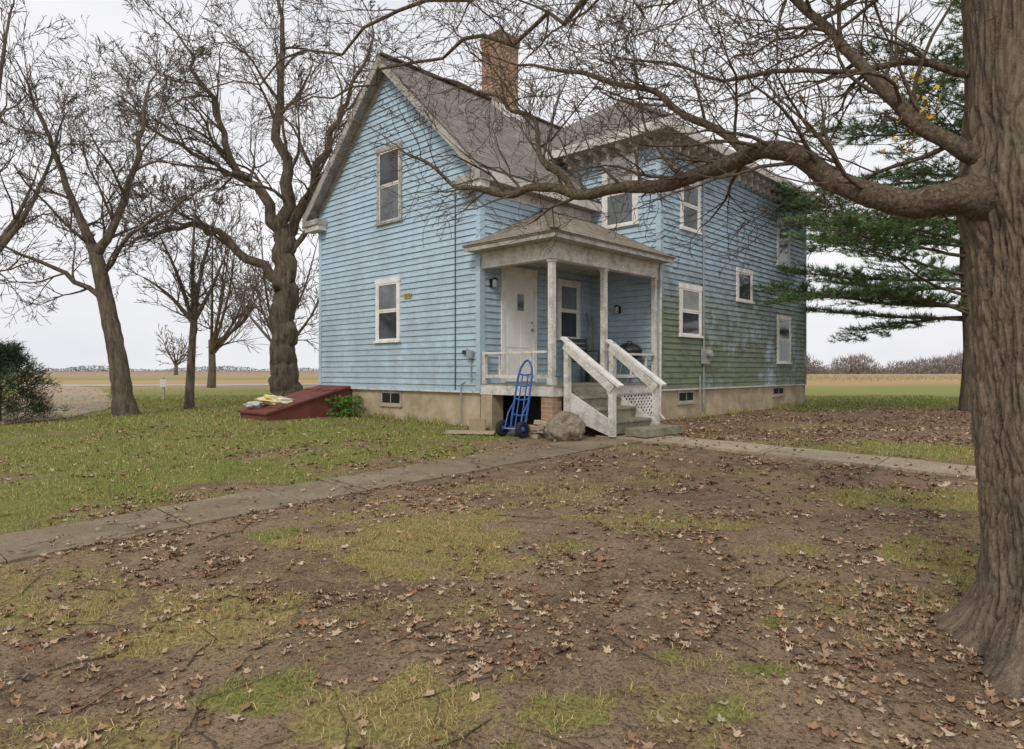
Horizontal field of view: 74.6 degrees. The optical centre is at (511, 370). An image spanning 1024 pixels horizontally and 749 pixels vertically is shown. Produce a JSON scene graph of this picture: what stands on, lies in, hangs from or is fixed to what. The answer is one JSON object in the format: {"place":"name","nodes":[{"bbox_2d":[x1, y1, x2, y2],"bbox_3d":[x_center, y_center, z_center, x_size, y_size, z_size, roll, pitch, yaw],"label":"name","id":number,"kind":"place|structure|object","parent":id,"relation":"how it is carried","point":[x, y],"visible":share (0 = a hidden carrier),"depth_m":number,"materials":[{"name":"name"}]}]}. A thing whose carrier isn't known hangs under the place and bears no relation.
{"place":"outdoors","nodes":[
{"label":"outdoors","id":0,"kind":"place"},
{"bbox_2d":[0,386,111,423],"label":"gravel driveway","id":1,"kind":"structure","parent":0,"point":[75,391],"depth_m":20.54,"materials":[{"name":"grey gravel"}]},
{"bbox_2d":[3,383,318,385],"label":"road","id":2,"kind":"structure","parent":0,"point":[170,384],"depth_m":45.39,"materials":[{"name":"grey asphalt"}]},
{"bbox_2d":[0,437,640,564],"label":"concrete path","id":3,"kind":"structure","parent":0,"point":[293,494],"depth_m":6.34,"materials":[{"name":"grey concrete"}]},
{"bbox_2d":[0,394,958,427],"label":"lawn grass","id":4,"kind":"structure","parent":0,"point":[246,399],"depth_m":17.39,"materials":[{"name":"green plant"}]},
{"bbox_2d":[0,0,963,370],"label":"sky","id":5,"kind":"structure","parent":0,"point":[74,337],"materials":[{"name":"white"}]},
{"bbox_2d":[0,371,1023,748],"bbox_3d":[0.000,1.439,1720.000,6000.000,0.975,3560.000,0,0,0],"label":"ground","id":6,"kind":"structure","parent":0,"point":[254,729],"depth_m":4.11,"materials":[{"name":"soil"}]},
{"bbox_2d":[0,333,70,424],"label":"evergreen shrub","id":7,"kind":"object","parent":6,"relation":"on","point":[16,360],"visible":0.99,"depth_m":12.94,"materials":[{"name":"green plant"}]},
{"bbox_2d":[0,0,128,314],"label":"bare tree","id":8,"kind":"object","parent":6,"relation":"on","point":[12,229],"visible":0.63,"depth_m":16.28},
{"bbox_2d":[0,0,254,415],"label":"bare maple tree","id":9,"kind":"object","parent":6,"relation":"on","point":[123,402],"visible":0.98,"depth_m":14.86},
{"bbox_2d":[2,384,266,399],"bbox_3d":[-15.994,0.802,28.480,19.997,0.387,14.597,0,0,0],"label":"roadside brush","id":10,"kind":"object","parent":6,"relation":"on","point":[144,394],"visible":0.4,"depth_m":28.76,"materials":[{"name":"brown plant"}]},
{"bbox_2d":[160,378,165,399],"bbox_3d":[-11.400,0.605,21.992,0.200,0.750,0.075,0,0,0],"label":"yard marker post","id":11,"kind":"object","parent":6,"relation":"on","point":[163,383],"visible":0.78,"depth_m":21.95,"materials":[{"name":"white paint"}]},
{"bbox_2d":[85,167,250,408],"bbox_3d":[-8.367,-2.145,17.102,3.893,6.500,2.512,0,0,13],"label":"bare tree","id":12,"kind":"object","parent":6,"relation":"on","point":[192,315],"visible":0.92,"depth_m":16.93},
{"bbox_2d":[154,323,199,374],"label":"bare tree","id":13,"kind":"object","parent":6,"relation":"on","point":[176,363],"visible":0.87,"depth_m":149.25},
{"bbox_2d":[170,193,272,387],"bbox_3d":[-15.785,-4.432,38.221,5.503,11.021,9.574,0,0,0],"label":"bare tree","id":14,"kind":"object","parent":6,"relation":"on","point":[215,343],"visible":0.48,"depth_m":37.38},
{"bbox_2d":[33,0,454,395],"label":"bare tree","id":15,"kind":"object","parent":6,"relation":"on","point":[283,379],"visible":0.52,"depth_m":21.61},
{"bbox_2d":[205,190,318,350],"bbox_3d":[-11.543,-3.677,32.885,6.590,9.525,7.150,0,0,-23],"label":"bare tree","id":16,"kind":"object","parent":6,"relation":"on","point":[302,288],"visible":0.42,"depth_m":33.02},
{"bbox_2d":[237,385,350,420],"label":"doors","id":17,"kind":"structure","parent":6,"relation":"on","point":[308,402],"depth_m":14.09,"materials":[{"name":"red paint"}]},
{"bbox_2d":[242,401,266,408],"bbox_3d":[-5.361,0.722,14.117,0.545,0.180,0.388,0,0,23],"label":"plastic sack","id":18,"kind":"object","parent":17,"relation":"on","point":[253,404],"visible":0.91,"depth_m":14.00,"materials":[{"name":"white plastic"}]},
{"bbox_2d":[256,394,293,404],"bbox_3d":[-4.888,0.638,14.047,0.949,0.247,0.498,9,-4,-23],"label":"plastic sack","id":19,"kind":"object","parent":17,"relation":"on","point":[272,400],"visible":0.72,"depth_m":13.89,"materials":[{"name":"yellow plastic"}]},
{"bbox_2d":[325,395,365,416],"bbox_3d":[-3.562,0.761,14.351,0.920,0.532,0.901,0,0,0],"label":"weed shrub","id":20,"kind":"object","parent":6,"relation":"on","point":[346,408],"visible":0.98,"depth_m":14.22,"materials":[{"name":"green plant"}]},
{"bbox_2d":[445,430,495,434],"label":"wooden boards","id":21,"kind":"object","parent":6,"relation":"on","point":[469,432],"visible":1,"depth_m":10.90,"materials":[{"name":"wood"}]},
{"bbox_2d":[469,418,485,430],"bbox_3d":[-0.593,0.942,11.610,0.280,0.220,0.200,0,0,0],"label":"concrete block","id":22,"kind":"object","parent":6,"relation":"on","point":[477,423],"depth_m":11.51,"materials":[{"name":"concrete"}]},
{"bbox_2d":[25,364,938,370],"bbox_3d":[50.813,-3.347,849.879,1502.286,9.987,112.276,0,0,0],"label":"distant tree line","id":23,"kind":"object","parent":6,"relation":"on","point":[102,368],"visible":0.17,"depth_m":817.61,"materials":[{"name":"plant"}]},
{"bbox_2d":[0,425,976,500],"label":"lawn grass","id":24,"kind":"structure","parent":6,"relation":"on","point":[133,442],"depth_m":9.10,"materials":[{"name":"green plant"}]},
{"bbox_2d":[0,483,979,748],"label":"grass tufts","id":25,"kind":"object","parent":6,"relation":"on","point":[410,549],"visible":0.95,"depth_m":4.12,"materials":[{"name":"green plant"}]},
{"bbox_2d":[0,510,1023,748],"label":"leaf litter","id":26,"kind":"object","parent":6,"relation":"on","point":[493,618],"visible":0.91,"depth_m":3.74,"materials":[{"name":"brown plant"}]},
{"bbox_2d":[0,405,1023,748],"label":"fallen leaves","id":27,"kind":"object","parent":6,"relation":"on","point":[784,635],"depth_m":3.98,"materials":[{"name":"brown plant"}]},
{"bbox_2d":[495,359,532,437],"bbox_3d":[0.087,0.435,10.771,0.520,1.239,0.514,0,0,43],"label":"hand truck","id":28,"kind":"object","parent":6,"relation":"on","point":[520,428],"visible":0.99,"depth_m":10.79,"materials":[{"name":"blue metal"}]},
{"bbox_2d":[22,0,1023,698],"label":"old maple tree","id":29,"kind":"object","parent":6,"relation":"on","point":[982,196],"visible":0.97,"depth_m":3.49,"materials":[{"name":"brown plant"}]},
{"bbox_2d":[87,0,926,252],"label":"clinging leaves","id":30,"kind":"object","parent":29,"relation":"attached to","point":[694,5],"visible":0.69,"depth_m":4.66,"materials":[{"name":"brown plant"}]},
{"bbox_2d":[880,71,941,153],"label":"yellow leaves","id":31,"kind":"object","parent":29,"relation":"attached to","point":[936,87],"visible":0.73,"depth_m":3.46,"materials":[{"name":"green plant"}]},
{"bbox_2d":[526,420,548,438],"bbox_3d":[0.543,0.930,10.688,0.690,0.294,0.526,0,0,38],"label":"brick rubble","id":32,"kind":"object","parent":6,"relation":"on","point":[538,432],"visible":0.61,"depth_m":10.56,"materials":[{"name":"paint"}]},
{"bbox_2d":[481,0,624,125],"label":"bare tree","id":33,"kind":"object","parent":6,"relation":"on","point":[541,93],"visible":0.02,"depth_m":23.34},
{"bbox_2d":[302,29,822,437],"bbox_3d":[2.344,-3.320,16.934,8.770,9.340,11.937,0,0,43],"label":"blue farmhouse","id":34,"kind":"object","parent":6,"relation":"on","point":[462,324],"visible":0.83,"depth_m":13.63,"materials":[{"name":"blue wood"}]},
{"bbox_2d":[374,276,400,342],"bbox_3d":[-2.556,-1.237,13.815,0.880,1.325,0.075,0,0,43],"label":"window","id":35,"kind":"structure","parent":34,"relation":"in","point":[387,290],"depth_m":13.80,"materials":[{"name":"grey glass"}]},
{"bbox_2d":[375,140,403,226],"bbox_3d":[-2.520,-3.818,13.780,0.900,1.605,0.075,0,0,43],"label":"window","id":36,"kind":"structure","parent":34,"relation":"in","point":[383,217],"depth_m":13.79,"materials":[{"name":"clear glass"}]},
{"bbox_2d":[379,391,402,406],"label":"basement window","id":37,"kind":"structure","parent":34,"relation":"in","point":[388,398],"depth_m":13.80,"materials":[{"name":"glass"}]},
{"bbox_2d":[500,266,537,382],"bbox_3d":[0.149,-0.856,12.697,0.093,2.168,1.000,0,0,43],"label":"front door","id":38,"kind":"structure","parent":34,"relation":"in","point":[518,287],"depth_m":12.67,"materials":[{"name":"white paint"}]},
{"bbox_2d":[556,279,580,339],"bbox_3d":[1.169,-1.232,13.796,0.075,1.235,0.780,0,0,43],"label":"window","id":39,"kind":"structure","parent":34,"relation":"in","point":[568,292],"depth_m":13.78,"materials":[{"name":"grey glass"}]},
{"bbox_2d":[568,337,598,382],"bbox_3d":[1.424,-0.221,13.371,0.426,0.902,0.502,0,0,-26],"label":"porch chair","id":40,"kind":"object","parent":34,"relation":"on","point":[581,345],"visible":0.51,"depth_m":13.59,"materials":[{"name":"black metal"}]},
{"bbox_2d":[585,313,589,381],"bbox_3d":[1.593,-0.497,13.997,0.114,1.454,0.365,0,0,9],"label":"shovel","id":41,"kind":"object","parent":34,"relation":"on","point":[588,347],"visible":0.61,"depth_m":14.00,"materials":[{"name":"brown wood"}]},
{"bbox_2d":[589,318,597,381],"bbox_3d":[1.735,-0.447,14.035,0.203,1.353,0.397,0,0,14],"label":"broom","id":42,"kind":"object","parent":34,"relation":"on","point":[591,379],"visible":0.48,"depth_m":14.05,"materials":[{"name":"brown wood"}]},
{"bbox_2d":[601,153,638,228],"bbox_3d":[2.218,-3.677,13.857,0.940,1.445,0.075,0,0,43],"label":"window","id":43,"kind":"structure","parent":34,"relation":"in","point":[609,223],"depth_m":13.85,"materials":[{"name":"grey glass"}]},
{"bbox_2d":[618,341,642,381],"bbox_3d":[2.326,-0.183,13.328,0.523,0.812,0.520,0,0,43],"label":"kettle grill","id":44,"kind":"object","parent":34,"relation":"on","point":[627,347],"visible":0.56,"depth_m":13.16,"materials":[{"name":"black metal"}]},
{"bbox_2d":[677,390,695,404],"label":"basement window","id":45,"kind":"structure","parent":34,"relation":"in","point":[684,397],"depth_m":14.03,"materials":[{"name":"glass"}]},
{"bbox_2d":[679,182,701,234],"bbox_3d":[3.743,-3.453,14.081,0.075,1.095,0.880,0,0,43],"label":"window","id":46,"kind":"structure","parent":34,"relation":"in","point":[693,203],"depth_m":14.10,"materials":[{"name":"grey glass"}]},
{"bbox_2d":[678,283,703,337],"bbox_3d":[3.749,-1.247,14.089,0.075,1.105,0.980,0,0,43],"label":"window","id":47,"kind":"structure","parent":34,"relation":"in","point":[690,296],"depth_m":14.07,"materials":[{"name":"grey glass"}]},
{"bbox_2d":[736,267,753,303],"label":"window","id":48,"kind":"structure","parent":34,"relation":"in","point":[744,292],"depth_m":15.98,"materials":[{"name":"white paint"}]},
{"bbox_2d":[772,386,784,396],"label":"basement window","id":49,"kind":"structure","parent":34,"relation":"in","point":[777,391],"depth_m":17.59,"materials":[{"name":"glass"}]},
{"bbox_2d":[776,315,791,363],"bbox_3d":[7.184,-0.807,17.743,0.075,1.265,0.950,0,0,43],"label":"window","id":50,"kind":"structure","parent":34,"relation":"in","point":[783,326],"depth_m":17.72,"materials":[{"name":"grey glass"}]},
{"bbox_2d":[776,212,791,267],"bbox_3d":[7.163,-3.418,17.722,0.075,1.365,0.890,0,0,43],"label":"window","id":51,"kind":"structure","parent":34,"relation":"in","point":[784,257],"depth_m":17.67,"materials":[{"name":"white glass"}]},
{"bbox_2d":[544,411,585,441],"bbox_3d":[0.817,0.893,10.242,0.640,0.561,0.501,0,0,0],"label":"boulder","id":52,"kind":"object","parent":6,"relation":"on","point":[565,426],"visible":0.84,"depth_m":10.08,"materials":[{"name":"stone"}]},
{"bbox_2d":[346,400,812,425],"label":"foundation weeds","id":53,"kind":"object","parent":6,"relation":"on","point":[375,415],"visible":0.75,"depth_m":13.94,"materials":[{"name":"green plant"}]},
{"bbox_2d":[558,47,746,134],"bbox_3d":[4.513,-6.078,29.982,11.450,14.295,11.559,0,0,0],"label":"bare tree","id":54,"kind":"object","parent":6,"relation":"on","point":[635,94],"visible":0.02,"depth_m":26.55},
{"bbox_2d":[751,0,970,411],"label":"pine tree","id":55,"kind":"object","parent":6,"relation":"on","point":[880,228],"visible":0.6,"depth_m":15.33,"materials":[{"name":"green plant"}]},
{"bbox_2d":[807,374,960,381],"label":"field","id":56,"kind":"structure","parent":6,"relation":"on","point":[877,378],"depth_m":64.41,"materials":[{"name":"plant"}]},
{"bbox_2d":[807,349,962,373],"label":"distant tree line","id":57,"kind":"object","parent":6,"relation":"on","point":[949,364],"visible":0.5,"depth_m":194.17,"materials":[{"name":"bare twigs"},{"name":"bark"}]},
{"bbox_2d":[595,433,976,479],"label":"concrete path","id":58,"kind":"structure","parent":0,"point":[918,466],"depth_m":8.73,"materials":[{"name":"grey concrete"}]}
]}

